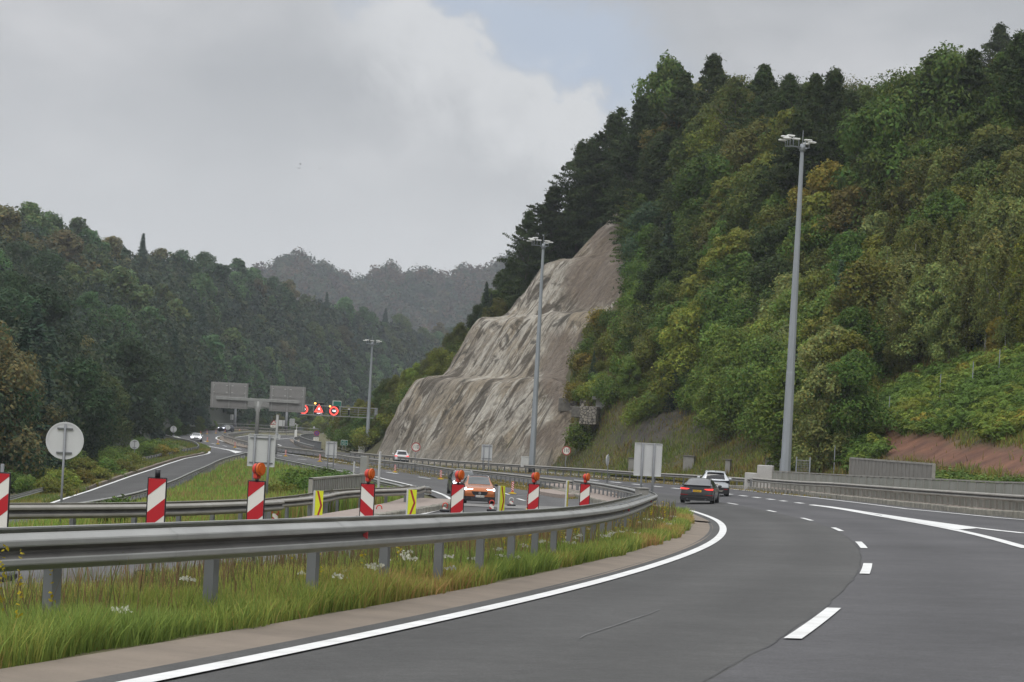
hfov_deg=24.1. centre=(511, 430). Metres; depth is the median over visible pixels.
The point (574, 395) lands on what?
shrub
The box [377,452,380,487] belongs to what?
marker post
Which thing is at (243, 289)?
woodland tree
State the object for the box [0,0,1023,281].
sky
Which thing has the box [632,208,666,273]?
beech tree
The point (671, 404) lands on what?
spruce tree
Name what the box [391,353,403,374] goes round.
woodland tree
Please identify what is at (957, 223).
birch tree
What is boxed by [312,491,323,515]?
chevron marker
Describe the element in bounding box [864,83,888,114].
broadleaf tree
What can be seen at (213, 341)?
woodland tree
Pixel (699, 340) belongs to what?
hornbeam tree
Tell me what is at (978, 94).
beech tree
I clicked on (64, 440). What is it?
round sign
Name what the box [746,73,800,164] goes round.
beech tree
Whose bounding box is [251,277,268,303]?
woodland tree
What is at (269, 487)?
shrub
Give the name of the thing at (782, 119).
hornbeam tree
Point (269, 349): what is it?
woodland tree
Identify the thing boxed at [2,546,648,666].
grass verge
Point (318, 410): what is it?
variable message sign
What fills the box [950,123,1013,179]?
hornbeam tree
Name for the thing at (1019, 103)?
beech tree
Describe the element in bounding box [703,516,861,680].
road joint
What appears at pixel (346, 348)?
woodland tree
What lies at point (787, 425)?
lighting mast
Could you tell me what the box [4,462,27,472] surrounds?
shrub
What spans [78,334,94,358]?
woodland tree
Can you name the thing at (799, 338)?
broadleaf tree
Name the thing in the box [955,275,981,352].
birch tree
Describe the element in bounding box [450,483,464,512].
striped beacon
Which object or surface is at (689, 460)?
concrete block
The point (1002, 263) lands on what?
birch tree
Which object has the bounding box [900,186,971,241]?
hornbeam tree
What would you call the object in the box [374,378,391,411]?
broadleaf tree
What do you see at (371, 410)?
broadleaf tree
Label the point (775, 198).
hornbeam tree
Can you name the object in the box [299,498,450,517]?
side paving
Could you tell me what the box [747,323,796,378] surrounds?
hornbeam tree
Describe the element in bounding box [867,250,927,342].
broadleaf tree
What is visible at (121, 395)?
woodland tree
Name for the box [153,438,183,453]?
shrub
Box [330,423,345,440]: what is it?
broadleaf tree
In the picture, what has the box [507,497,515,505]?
traffic marker
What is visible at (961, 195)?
broadleaf tree
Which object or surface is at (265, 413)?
woodland tree
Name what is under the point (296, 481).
shrub
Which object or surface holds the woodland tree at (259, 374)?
on the hillside at (218, 415)
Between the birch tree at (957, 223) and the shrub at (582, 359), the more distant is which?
the shrub at (582, 359)
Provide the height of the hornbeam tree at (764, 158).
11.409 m
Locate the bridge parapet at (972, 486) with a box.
[772,470,1023,510]
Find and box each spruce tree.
[11,327,57,475]
[26,302,51,379]
[38,365,65,469]
[43,326,61,374]
[137,233,148,255]
[144,368,165,440]
[323,292,330,316]
[382,308,389,323]
[477,282,489,318]
[485,293,494,316]
[585,351,598,380]
[657,212,678,256]
[662,386,678,411]
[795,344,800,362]
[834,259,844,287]
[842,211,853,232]
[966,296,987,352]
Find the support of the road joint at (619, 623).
on the road lane near median at (751, 580)
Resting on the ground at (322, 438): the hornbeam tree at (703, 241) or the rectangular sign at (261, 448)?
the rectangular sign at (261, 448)
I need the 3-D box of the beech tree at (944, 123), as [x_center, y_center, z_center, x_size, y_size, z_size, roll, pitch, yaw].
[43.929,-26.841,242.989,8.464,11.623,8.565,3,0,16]
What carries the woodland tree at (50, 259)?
on the hillside at (218, 415)
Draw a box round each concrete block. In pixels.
[628,458,633,470]
[683,455,695,470]
[725,459,731,472]
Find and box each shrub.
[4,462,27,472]
[5,470,24,494]
[12,473,40,493]
[29,465,76,480]
[30,476,77,495]
[41,468,82,488]
[53,450,90,472]
[65,456,98,473]
[72,466,101,486]
[83,442,122,461]
[85,466,113,480]
[88,455,128,476]
[92,494,145,523]
[97,445,131,462]
[113,458,138,471]
[116,445,142,456]
[123,450,148,465]
[128,436,161,445]
[136,440,161,456]
[152,444,178,457]
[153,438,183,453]
[265,480,285,493]
[269,482,299,494]
[275,464,327,484]
[281,473,308,489]
[287,483,307,494]
[288,486,302,495]
[308,466,340,475]
[314,469,352,476]
[324,424,334,439]
[335,426,346,447]
[343,428,355,449]
[344,428,363,450]
[348,413,373,429]
[348,425,365,449]
[353,434,377,450]
[362,426,383,442]
[376,413,393,431]
[381,396,398,406]
[382,400,399,418]
[394,382,406,402]
[396,384,411,400]
[407,376,418,388]
[441,351,454,369]
[445,341,463,354]
[561,421,595,449]
[562,381,584,402]
[565,351,590,371]
[567,333,597,356]
[571,385,583,402]
[572,351,597,372]
[573,363,597,382]
[576,379,601,401]
[581,321,603,342]
[585,306,609,332]
[586,371,618,404]
[587,371,606,382]
[589,347,604,358]
[591,378,620,405]
[592,336,609,355]
[593,359,606,370]
[593,371,610,382]
[595,308,620,328]
[598,332,626,357]
[605,357,620,370]
[607,313,631,336]
[608,352,633,375]
[613,365,646,386]
[618,400,642,425]
[626,388,666,416]
[635,385,645,396]
[636,373,656,390]
[647,380,666,401]
[673,385,697,410]
[935,465,968,476]
[935,469,977,477]
[935,473,969,480]
[938,474,976,481]
[953,472,1010,479]
[962,476,995,482]
[969,474,1000,481]
[992,473,1023,483]
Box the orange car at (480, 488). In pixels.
[460,475,497,503]
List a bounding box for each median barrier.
[0,479,657,615]
[222,431,346,460]
[342,455,577,489]
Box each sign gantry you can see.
[231,398,287,429]
[300,404,377,420]
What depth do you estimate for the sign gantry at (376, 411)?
355.38 m
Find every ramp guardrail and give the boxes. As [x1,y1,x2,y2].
[10,435,198,499]
[78,452,247,502]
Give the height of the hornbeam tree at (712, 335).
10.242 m
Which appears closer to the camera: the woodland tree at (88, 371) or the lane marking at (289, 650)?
the lane marking at (289, 650)
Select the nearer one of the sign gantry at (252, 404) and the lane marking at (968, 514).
the lane marking at (968, 514)
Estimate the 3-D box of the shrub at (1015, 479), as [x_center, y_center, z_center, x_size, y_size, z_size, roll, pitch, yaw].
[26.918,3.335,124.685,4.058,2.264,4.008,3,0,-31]
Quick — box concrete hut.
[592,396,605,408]
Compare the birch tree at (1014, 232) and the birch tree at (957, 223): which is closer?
the birch tree at (1014, 232)
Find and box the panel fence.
[849,457,935,479]
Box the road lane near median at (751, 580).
[77,472,860,681]
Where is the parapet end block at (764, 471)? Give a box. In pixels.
[744,465,773,489]
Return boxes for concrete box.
[634,487,649,495]
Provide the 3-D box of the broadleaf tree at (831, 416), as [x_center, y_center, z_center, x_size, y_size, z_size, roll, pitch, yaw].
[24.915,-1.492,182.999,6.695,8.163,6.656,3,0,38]
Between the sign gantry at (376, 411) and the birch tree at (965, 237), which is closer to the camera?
the birch tree at (965, 237)
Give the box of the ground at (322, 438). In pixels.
[10,428,682,517]
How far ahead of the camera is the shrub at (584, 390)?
259.62 m
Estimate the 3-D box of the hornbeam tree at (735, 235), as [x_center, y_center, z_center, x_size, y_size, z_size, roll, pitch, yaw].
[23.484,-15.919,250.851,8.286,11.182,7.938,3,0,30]
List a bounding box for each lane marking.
[50,451,210,502]
[118,510,726,681]
[382,478,450,498]
[548,472,905,508]
[784,607,839,637]
[813,505,1023,547]
[820,505,1023,532]
[855,541,866,547]
[860,563,871,573]
[913,509,1023,519]
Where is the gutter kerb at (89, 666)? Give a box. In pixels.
[0,522,712,681]
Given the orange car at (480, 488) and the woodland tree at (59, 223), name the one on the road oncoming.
the orange car at (480, 488)
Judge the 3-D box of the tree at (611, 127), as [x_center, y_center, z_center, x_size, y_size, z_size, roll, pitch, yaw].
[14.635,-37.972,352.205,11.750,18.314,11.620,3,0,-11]
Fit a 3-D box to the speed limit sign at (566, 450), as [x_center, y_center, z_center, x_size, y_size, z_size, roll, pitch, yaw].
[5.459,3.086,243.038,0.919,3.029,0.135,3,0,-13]
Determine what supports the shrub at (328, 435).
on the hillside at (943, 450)
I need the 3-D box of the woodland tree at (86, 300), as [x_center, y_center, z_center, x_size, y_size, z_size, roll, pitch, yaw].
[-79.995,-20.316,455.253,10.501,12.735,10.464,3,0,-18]
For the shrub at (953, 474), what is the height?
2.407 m
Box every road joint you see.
[581,610,656,636]
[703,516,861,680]
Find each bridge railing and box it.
[218,423,318,431]
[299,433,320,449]
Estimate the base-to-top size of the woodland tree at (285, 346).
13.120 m
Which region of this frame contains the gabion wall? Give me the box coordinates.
[558,391,599,424]
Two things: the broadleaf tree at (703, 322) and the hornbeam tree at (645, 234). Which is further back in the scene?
the hornbeam tree at (645, 234)
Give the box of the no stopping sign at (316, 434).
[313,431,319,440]
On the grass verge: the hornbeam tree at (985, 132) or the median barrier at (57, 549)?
the median barrier at (57, 549)
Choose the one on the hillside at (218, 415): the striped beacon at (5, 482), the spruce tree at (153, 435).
the spruce tree at (153, 435)
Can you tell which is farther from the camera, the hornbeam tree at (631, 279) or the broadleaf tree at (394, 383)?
the broadleaf tree at (394, 383)
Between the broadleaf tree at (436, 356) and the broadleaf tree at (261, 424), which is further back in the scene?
the broadleaf tree at (261, 424)
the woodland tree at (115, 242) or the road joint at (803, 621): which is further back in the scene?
the woodland tree at (115, 242)
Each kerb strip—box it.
[220,436,247,448]
[290,439,322,449]
[653,505,709,522]
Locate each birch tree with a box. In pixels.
[862,188,883,217]
[870,296,892,370]
[872,244,893,272]
[879,204,903,252]
[880,276,909,373]
[901,274,925,359]
[903,265,923,318]
[907,236,926,281]
[916,149,949,217]
[917,194,929,216]
[925,242,940,272]
[929,215,949,256]
[930,260,965,353]
[931,230,955,266]
[943,248,963,305]
[947,212,974,276]
[949,224,975,298]
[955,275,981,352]
[959,258,985,347]
[966,184,991,259]
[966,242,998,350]
[980,252,1014,336]
[985,279,1004,337]
[991,285,1019,350]
[995,235,1023,340]
[997,159,1023,201]
[997,255,1023,342]
[998,213,1023,291]
[1013,292,1023,341]
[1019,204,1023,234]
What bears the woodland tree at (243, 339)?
on the hillside at (218, 415)
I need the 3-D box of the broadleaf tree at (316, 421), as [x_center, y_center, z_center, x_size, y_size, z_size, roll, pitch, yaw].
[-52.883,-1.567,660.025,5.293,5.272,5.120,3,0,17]
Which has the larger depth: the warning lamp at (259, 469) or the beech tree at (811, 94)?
the beech tree at (811, 94)
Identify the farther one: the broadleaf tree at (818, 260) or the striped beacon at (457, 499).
the broadleaf tree at (818, 260)
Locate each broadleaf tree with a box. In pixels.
[161,397,179,432]
[163,414,182,436]
[177,421,191,435]
[187,415,206,433]
[207,420,217,429]
[254,417,267,427]
[270,414,284,428]
[289,417,301,429]
[300,412,314,429]
[301,422,310,430]
[310,416,327,432]
[318,413,336,433]
[328,410,346,432]
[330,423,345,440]
[334,405,355,421]
[336,412,357,432]
[339,423,355,447]
[350,398,364,420]
[357,416,371,427]
[359,401,375,418]
[370,420,377,430]
[371,387,382,411]
[372,404,387,419]
[373,418,387,438]
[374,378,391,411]
[379,393,390,405]
[384,374,400,400]
[397,368,408,389]
[405,362,422,384]
[418,350,434,375]
[423,347,451,376]
[441,332,458,351]
[448,322,467,350]
[465,303,481,330]
[480,288,499,303]
[480,297,508,316]
[491,271,506,298]
[499,284,515,312]
[568,190,603,247]
[616,356,641,401]
[617,290,656,351]
[623,258,679,317]
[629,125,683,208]
[630,326,669,385]
[632,49,685,160]
[637,114,681,171]
[645,307,671,361]
[649,306,705,402]
[652,120,706,204]
[659,151,733,242]
[661,356,696,402]
[668,294,711,367]
[672,366,699,411]
[675,100,725,170]
[682,107,734,196]
[693,250,753,325]
[693,295,757,389]
[699,288,728,336]
[699,326,762,430]
[705,74,752,147]
[710,336,787,444]
[725,291,759,325]
[733,203,791,254]
[736,317,756,337]
[741,267,784,308]
[741,316,774,340]
[744,360,812,471]
[753,270,804,326]
[754,294,777,329]
[759,74,804,112]
[762,217,788,260]
[774,335,815,386]
[777,319,821,354]
[781,363,858,473]
[783,266,834,324]
[791,246,835,278]
[796,283,845,344]
[796,357,884,457]
[799,300,843,342]
[803,338,834,370]
[812,287,876,334]
[817,328,880,394]
[826,254,919,355]
[829,92,919,193]
[840,147,902,231]
[849,64,928,159]
[857,84,874,108]
[858,209,895,238]
[858,232,885,275]
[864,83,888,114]
[867,130,942,223]
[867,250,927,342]
[881,318,924,375]
[883,157,923,224]
[884,241,911,266]
[889,218,935,263]
[891,262,959,362]
[902,144,970,217]
[903,40,991,145]
[923,297,968,363]
[947,193,972,231]
[954,226,1019,333]
[959,131,1018,188]
[959,198,1003,257]
[972,194,1023,257]
[975,86,1023,133]
[985,316,1015,354]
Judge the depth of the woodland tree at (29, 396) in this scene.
212.76 m
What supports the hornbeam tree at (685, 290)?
on the hillside at (943, 450)
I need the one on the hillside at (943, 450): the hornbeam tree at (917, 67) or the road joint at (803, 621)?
the hornbeam tree at (917, 67)
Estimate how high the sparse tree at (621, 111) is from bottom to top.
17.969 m
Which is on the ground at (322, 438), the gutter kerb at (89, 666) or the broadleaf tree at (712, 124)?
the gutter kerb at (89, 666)
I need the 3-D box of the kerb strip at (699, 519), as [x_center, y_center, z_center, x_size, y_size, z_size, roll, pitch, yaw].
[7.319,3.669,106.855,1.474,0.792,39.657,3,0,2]
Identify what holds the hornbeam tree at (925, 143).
on the hillside at (943, 450)
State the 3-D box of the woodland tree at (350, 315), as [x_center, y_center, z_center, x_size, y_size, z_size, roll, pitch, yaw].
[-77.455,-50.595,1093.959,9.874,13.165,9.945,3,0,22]
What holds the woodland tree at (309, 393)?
on the hillside at (218, 415)
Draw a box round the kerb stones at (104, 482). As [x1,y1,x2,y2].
[37,452,204,501]
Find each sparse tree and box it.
[593,106,630,193]
[706,79,751,151]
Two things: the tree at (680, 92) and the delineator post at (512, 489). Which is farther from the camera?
the tree at (680, 92)
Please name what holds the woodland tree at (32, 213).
on the hillside at (218, 415)
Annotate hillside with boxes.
[53,330,329,464]
[281,282,494,431]
[337,90,1023,480]
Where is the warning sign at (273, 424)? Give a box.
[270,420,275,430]
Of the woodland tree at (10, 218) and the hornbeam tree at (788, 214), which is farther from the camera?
the woodland tree at (10, 218)
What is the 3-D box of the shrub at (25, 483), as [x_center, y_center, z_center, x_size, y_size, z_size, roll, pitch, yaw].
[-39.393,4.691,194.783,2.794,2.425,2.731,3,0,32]
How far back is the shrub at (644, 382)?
251.44 m
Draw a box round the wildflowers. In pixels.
[0,501,675,626]
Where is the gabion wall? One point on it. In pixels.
(588, 415)
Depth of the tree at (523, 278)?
348.78 m
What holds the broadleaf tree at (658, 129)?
on the hillside at (943, 450)
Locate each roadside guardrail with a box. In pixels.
[186,427,311,433]
[293,436,314,449]
[349,452,751,486]
[752,477,1023,510]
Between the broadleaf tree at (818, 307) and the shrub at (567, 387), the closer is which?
the broadleaf tree at (818, 307)
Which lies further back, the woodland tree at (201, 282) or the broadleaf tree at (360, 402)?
the woodland tree at (201, 282)
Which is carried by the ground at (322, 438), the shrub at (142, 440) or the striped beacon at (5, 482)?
the shrub at (142, 440)
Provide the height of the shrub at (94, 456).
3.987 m
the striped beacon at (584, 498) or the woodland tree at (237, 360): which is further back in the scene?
the woodland tree at (237, 360)
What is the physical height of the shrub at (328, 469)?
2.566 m
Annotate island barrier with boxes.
[9,485,425,524]
[244,452,431,497]
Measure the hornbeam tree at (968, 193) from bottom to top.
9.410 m
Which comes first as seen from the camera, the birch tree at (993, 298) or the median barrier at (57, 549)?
the median barrier at (57, 549)
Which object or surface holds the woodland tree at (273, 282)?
on the hillside at (218, 415)
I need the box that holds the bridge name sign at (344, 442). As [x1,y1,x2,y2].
[341,440,347,452]
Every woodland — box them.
[0,206,451,453]
[246,246,530,331]
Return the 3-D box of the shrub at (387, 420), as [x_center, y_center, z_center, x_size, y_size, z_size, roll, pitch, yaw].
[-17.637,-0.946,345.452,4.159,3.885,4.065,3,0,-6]
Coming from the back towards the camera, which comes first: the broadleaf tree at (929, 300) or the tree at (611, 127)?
the tree at (611, 127)
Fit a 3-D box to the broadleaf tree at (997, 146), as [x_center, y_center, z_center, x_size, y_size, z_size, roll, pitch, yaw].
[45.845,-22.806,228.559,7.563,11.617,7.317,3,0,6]
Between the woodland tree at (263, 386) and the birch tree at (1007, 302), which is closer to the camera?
the birch tree at (1007, 302)
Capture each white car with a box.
[190,433,202,441]
[392,450,409,461]
[697,470,730,495]
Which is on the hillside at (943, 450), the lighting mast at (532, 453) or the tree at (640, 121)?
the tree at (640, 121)
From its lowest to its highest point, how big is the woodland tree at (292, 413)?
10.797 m
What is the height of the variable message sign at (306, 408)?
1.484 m
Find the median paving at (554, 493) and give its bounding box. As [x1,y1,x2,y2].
[527,483,622,500]
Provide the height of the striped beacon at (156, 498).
1.589 m
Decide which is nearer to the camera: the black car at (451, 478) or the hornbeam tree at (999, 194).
the black car at (451, 478)
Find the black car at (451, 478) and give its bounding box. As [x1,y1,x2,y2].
[447,470,473,493]
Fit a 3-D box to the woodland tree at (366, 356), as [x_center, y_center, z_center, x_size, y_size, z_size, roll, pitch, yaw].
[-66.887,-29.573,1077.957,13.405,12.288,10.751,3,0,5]
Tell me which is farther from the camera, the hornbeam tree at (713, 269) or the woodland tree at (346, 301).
the woodland tree at (346, 301)
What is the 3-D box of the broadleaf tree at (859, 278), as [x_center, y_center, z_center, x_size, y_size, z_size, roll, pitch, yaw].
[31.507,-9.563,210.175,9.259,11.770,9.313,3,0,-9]
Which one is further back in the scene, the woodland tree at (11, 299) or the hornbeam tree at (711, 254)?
the woodland tree at (11, 299)
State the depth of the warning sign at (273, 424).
599.98 m
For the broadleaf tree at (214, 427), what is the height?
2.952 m
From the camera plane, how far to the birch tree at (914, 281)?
204.21 m
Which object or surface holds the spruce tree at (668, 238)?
on the hillside at (943, 450)
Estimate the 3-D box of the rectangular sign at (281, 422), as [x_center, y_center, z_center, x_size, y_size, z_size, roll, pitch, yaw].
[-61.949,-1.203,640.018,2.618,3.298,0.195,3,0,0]
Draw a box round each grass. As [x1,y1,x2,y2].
[9,457,403,526]
[10,437,210,502]
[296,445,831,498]
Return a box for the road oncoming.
[0,430,593,589]
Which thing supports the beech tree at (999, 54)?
on the hillside at (943, 450)
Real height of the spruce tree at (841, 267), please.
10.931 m
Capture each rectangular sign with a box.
[247,434,275,493]
[279,420,284,428]
[289,419,294,429]
[325,441,336,467]
[481,444,492,475]
[633,442,662,505]
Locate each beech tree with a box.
[490,257,517,306]
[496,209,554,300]
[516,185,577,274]
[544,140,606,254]
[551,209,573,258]
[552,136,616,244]
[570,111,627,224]
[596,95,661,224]
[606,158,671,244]
[608,193,649,262]
[615,176,643,239]
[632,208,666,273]
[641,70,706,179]
[649,153,705,230]
[659,271,694,316]
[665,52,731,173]
[706,171,741,213]
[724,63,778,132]
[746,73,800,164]
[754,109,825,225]
[772,72,831,149]
[784,175,809,203]
[790,251,808,274]
[795,112,848,188]
[796,81,810,103]
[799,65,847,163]
[810,90,864,194]
[825,157,862,214]
[860,80,916,149]
[901,55,954,137]
[917,110,958,148]
[928,88,989,148]
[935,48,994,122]
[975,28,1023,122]
[979,21,1012,71]
[984,51,1006,74]
[986,40,1013,83]
[991,49,1023,116]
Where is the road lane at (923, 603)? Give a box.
[474,470,1023,681]
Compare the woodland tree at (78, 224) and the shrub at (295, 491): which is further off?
the woodland tree at (78, 224)
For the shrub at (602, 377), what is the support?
on the hillside at (943, 450)
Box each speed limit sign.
[411,442,419,471]
[562,446,570,472]
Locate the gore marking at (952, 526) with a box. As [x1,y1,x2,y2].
[882,515,975,528]
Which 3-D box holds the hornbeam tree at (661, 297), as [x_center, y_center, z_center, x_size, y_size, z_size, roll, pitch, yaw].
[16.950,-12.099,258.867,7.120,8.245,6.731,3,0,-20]
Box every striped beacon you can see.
[0,464,16,581]
[135,469,167,577]
[239,480,267,564]
[352,483,374,551]
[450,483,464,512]
[527,483,539,508]
[579,483,590,504]
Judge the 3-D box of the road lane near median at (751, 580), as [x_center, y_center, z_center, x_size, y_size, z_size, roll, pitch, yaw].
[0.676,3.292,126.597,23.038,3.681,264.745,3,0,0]
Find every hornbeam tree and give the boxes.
[606,285,641,354]
[607,126,634,187]
[614,259,648,317]
[617,201,662,277]
[617,222,660,279]
[628,245,686,329]
[634,281,678,330]
[648,295,692,360]
[665,274,710,349]
[667,247,703,290]
[685,320,730,418]
[687,345,750,440]
[688,238,748,294]
[689,195,723,256]
[691,80,702,104]
[691,215,720,274]
[692,259,724,301]
[696,176,732,250]
[696,226,754,288]
[696,277,718,300]
[696,318,713,363]
[700,214,733,275]
[706,168,787,251]
[714,129,750,181]
[717,116,774,176]
[719,281,760,316]
[723,151,780,227]
[723,255,792,323]
[736,223,785,265]
[740,84,771,123]
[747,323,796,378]
[748,192,789,233]
[750,106,795,162]
[751,285,820,347]
[759,212,806,262]
[776,209,841,273]
[778,186,808,216]
[779,190,858,264]
[786,158,844,212]
[796,321,848,376]
[803,349,899,456]
[808,226,866,285]
[815,182,870,249]
[830,303,895,384]
[831,244,866,282]
[879,199,909,222]
[889,136,936,214]
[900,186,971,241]
[906,54,927,88]
[910,170,956,219]
[921,109,984,164]
[930,181,976,223]
[943,158,1002,191]
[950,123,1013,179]
[968,184,1023,242]
[969,108,1023,161]
[975,155,1005,189]
[985,144,1023,197]
[1009,130,1019,145]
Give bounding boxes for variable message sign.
[298,404,308,413]
[314,402,323,414]
[329,405,338,415]
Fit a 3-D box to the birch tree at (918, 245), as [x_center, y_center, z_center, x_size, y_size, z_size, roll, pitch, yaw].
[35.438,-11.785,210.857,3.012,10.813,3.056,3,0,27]
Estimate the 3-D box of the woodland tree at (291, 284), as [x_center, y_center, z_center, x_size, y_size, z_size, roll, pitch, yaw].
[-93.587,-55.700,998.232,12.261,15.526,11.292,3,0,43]
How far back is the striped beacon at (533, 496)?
59.07 m
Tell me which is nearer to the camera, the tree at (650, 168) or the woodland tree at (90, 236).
the tree at (650, 168)
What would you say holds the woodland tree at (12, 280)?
on the hillside at (218, 415)
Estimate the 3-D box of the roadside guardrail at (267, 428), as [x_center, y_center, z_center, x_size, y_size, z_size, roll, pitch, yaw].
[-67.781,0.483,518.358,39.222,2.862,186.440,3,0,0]
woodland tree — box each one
[0,205,43,254]
[0,248,13,271]
[0,269,56,330]
[0,286,49,342]
[0,320,52,476]
[0,321,11,342]
[0,353,53,479]
[3,241,37,264]
[5,282,85,360]
[10,368,67,460]
[18,201,60,234]
[25,249,75,298]
[30,226,53,245]
[33,228,100,276]
[43,211,77,250]
[49,356,120,456]
[57,261,87,311]
[63,217,89,236]
[71,291,111,321]
[74,244,113,274]
[75,309,117,350]
[76,228,111,260]
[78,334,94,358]
[84,371,136,449]
[86,269,109,288]
[98,335,171,438]
[100,236,130,268]
[102,265,153,312]
[102,304,142,340]
[121,248,136,266]
[130,306,167,348]
[150,248,178,271]
[152,283,175,304]
[163,298,193,342]
[166,248,202,283]
[188,272,221,321]
[195,250,217,269]
[199,334,231,382]
[206,264,238,304]
[222,327,246,362]
[227,271,252,300]
[229,257,255,288]
[230,355,255,397]
[233,403,254,428]
[237,284,250,300]
[241,336,256,363]
[247,267,266,284]
[247,364,267,397]
[249,379,281,421]
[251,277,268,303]
[253,397,274,430]
[262,362,285,385]
[264,346,282,373]
[266,275,289,302]
[277,340,296,363]
[278,412,296,428]
[282,279,300,297]
[282,291,302,320]
[297,358,322,393]
[299,294,312,308]
[304,321,326,350]
[306,391,319,419]
[314,351,330,377]
[324,324,341,345]
[332,296,355,319]
[334,338,352,355]
[337,306,353,325]
[354,361,368,389]
[356,306,376,327]
[362,329,379,349]
[363,388,373,402]
[365,352,378,376]
[367,375,378,390]
[372,365,384,383]
[375,353,392,378]
[387,336,406,359]
[390,363,403,373]
[391,313,412,332]
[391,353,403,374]
[404,330,417,349]
[417,327,433,344]
[420,347,428,363]
[431,322,448,335]
[434,331,446,348]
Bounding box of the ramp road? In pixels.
[9,452,239,524]
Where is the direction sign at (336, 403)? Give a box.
[333,401,340,417]
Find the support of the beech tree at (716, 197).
on the hillside at (943, 450)
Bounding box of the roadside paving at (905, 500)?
[742,485,1012,510]
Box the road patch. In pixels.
[464,503,555,508]
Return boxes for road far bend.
[234,435,509,471]
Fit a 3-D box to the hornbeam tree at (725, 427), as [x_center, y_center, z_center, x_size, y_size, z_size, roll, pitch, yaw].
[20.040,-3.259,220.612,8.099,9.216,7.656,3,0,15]
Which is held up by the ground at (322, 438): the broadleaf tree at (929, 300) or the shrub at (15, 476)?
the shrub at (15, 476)
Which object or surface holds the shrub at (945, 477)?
on the hillside at (943, 450)
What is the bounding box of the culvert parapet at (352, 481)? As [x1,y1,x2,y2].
[307,474,364,515]
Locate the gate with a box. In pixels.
[795,457,810,472]
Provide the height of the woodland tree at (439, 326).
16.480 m
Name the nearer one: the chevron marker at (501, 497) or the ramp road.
the chevron marker at (501, 497)
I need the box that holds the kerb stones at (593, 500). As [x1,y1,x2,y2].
[542,484,605,502]
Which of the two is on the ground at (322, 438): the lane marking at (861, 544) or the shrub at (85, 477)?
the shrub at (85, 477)
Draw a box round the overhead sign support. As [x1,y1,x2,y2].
[210,382,305,454]
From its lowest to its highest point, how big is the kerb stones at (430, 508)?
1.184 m
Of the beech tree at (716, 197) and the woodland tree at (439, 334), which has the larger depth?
the woodland tree at (439, 334)
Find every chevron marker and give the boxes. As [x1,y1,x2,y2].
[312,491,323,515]
[405,489,416,514]
[497,486,504,510]
[565,481,568,506]
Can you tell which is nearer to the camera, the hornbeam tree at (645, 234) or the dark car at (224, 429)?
the hornbeam tree at (645, 234)
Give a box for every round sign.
[46,422,83,525]
[130,440,138,452]
[170,426,176,434]
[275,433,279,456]
[606,454,608,480]
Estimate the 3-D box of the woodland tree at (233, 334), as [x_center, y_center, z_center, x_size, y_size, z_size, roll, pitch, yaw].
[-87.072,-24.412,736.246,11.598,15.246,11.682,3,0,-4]
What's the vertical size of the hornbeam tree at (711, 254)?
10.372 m
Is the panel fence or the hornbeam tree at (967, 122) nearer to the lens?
the panel fence
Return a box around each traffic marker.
[272,511,278,518]
[439,502,449,511]
[487,500,495,510]
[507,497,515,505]
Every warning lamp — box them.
[252,462,265,481]
[364,468,374,483]
[455,470,464,484]
[531,472,539,484]
[583,473,589,483]
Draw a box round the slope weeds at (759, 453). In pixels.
[549,242,1023,484]
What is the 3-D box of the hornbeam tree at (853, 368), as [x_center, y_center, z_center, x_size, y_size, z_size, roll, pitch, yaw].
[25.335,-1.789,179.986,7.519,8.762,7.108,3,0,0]
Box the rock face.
[375,214,625,470]
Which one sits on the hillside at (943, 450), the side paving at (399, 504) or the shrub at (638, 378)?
the shrub at (638, 378)
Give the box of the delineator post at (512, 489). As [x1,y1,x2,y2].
[508,482,515,493]
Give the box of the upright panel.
[360,456,368,482]
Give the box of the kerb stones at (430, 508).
[357,501,449,515]
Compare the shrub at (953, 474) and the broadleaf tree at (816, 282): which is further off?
the broadleaf tree at (816, 282)
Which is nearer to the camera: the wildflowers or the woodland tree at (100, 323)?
the wildflowers
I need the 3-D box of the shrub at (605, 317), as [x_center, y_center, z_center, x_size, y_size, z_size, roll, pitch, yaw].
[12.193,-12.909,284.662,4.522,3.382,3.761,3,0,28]
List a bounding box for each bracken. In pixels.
[809,420,896,472]
[871,342,1023,441]
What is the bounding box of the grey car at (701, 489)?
[680,477,721,503]
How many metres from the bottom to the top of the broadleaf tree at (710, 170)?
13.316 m
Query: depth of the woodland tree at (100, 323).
428.97 m
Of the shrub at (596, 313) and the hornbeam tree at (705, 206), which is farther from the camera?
the shrub at (596, 313)
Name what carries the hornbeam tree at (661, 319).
on the hillside at (943, 450)
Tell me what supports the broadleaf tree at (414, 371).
on the hillside at (943, 450)
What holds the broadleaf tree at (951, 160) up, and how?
on the hillside at (943, 450)
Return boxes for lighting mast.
[363,338,381,451]
[527,237,552,472]
[779,134,816,472]
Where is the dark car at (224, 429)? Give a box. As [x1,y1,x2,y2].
[218,425,233,431]
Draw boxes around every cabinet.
[358,445,364,452]
[521,456,528,466]
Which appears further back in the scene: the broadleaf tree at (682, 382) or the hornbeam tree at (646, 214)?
the hornbeam tree at (646, 214)

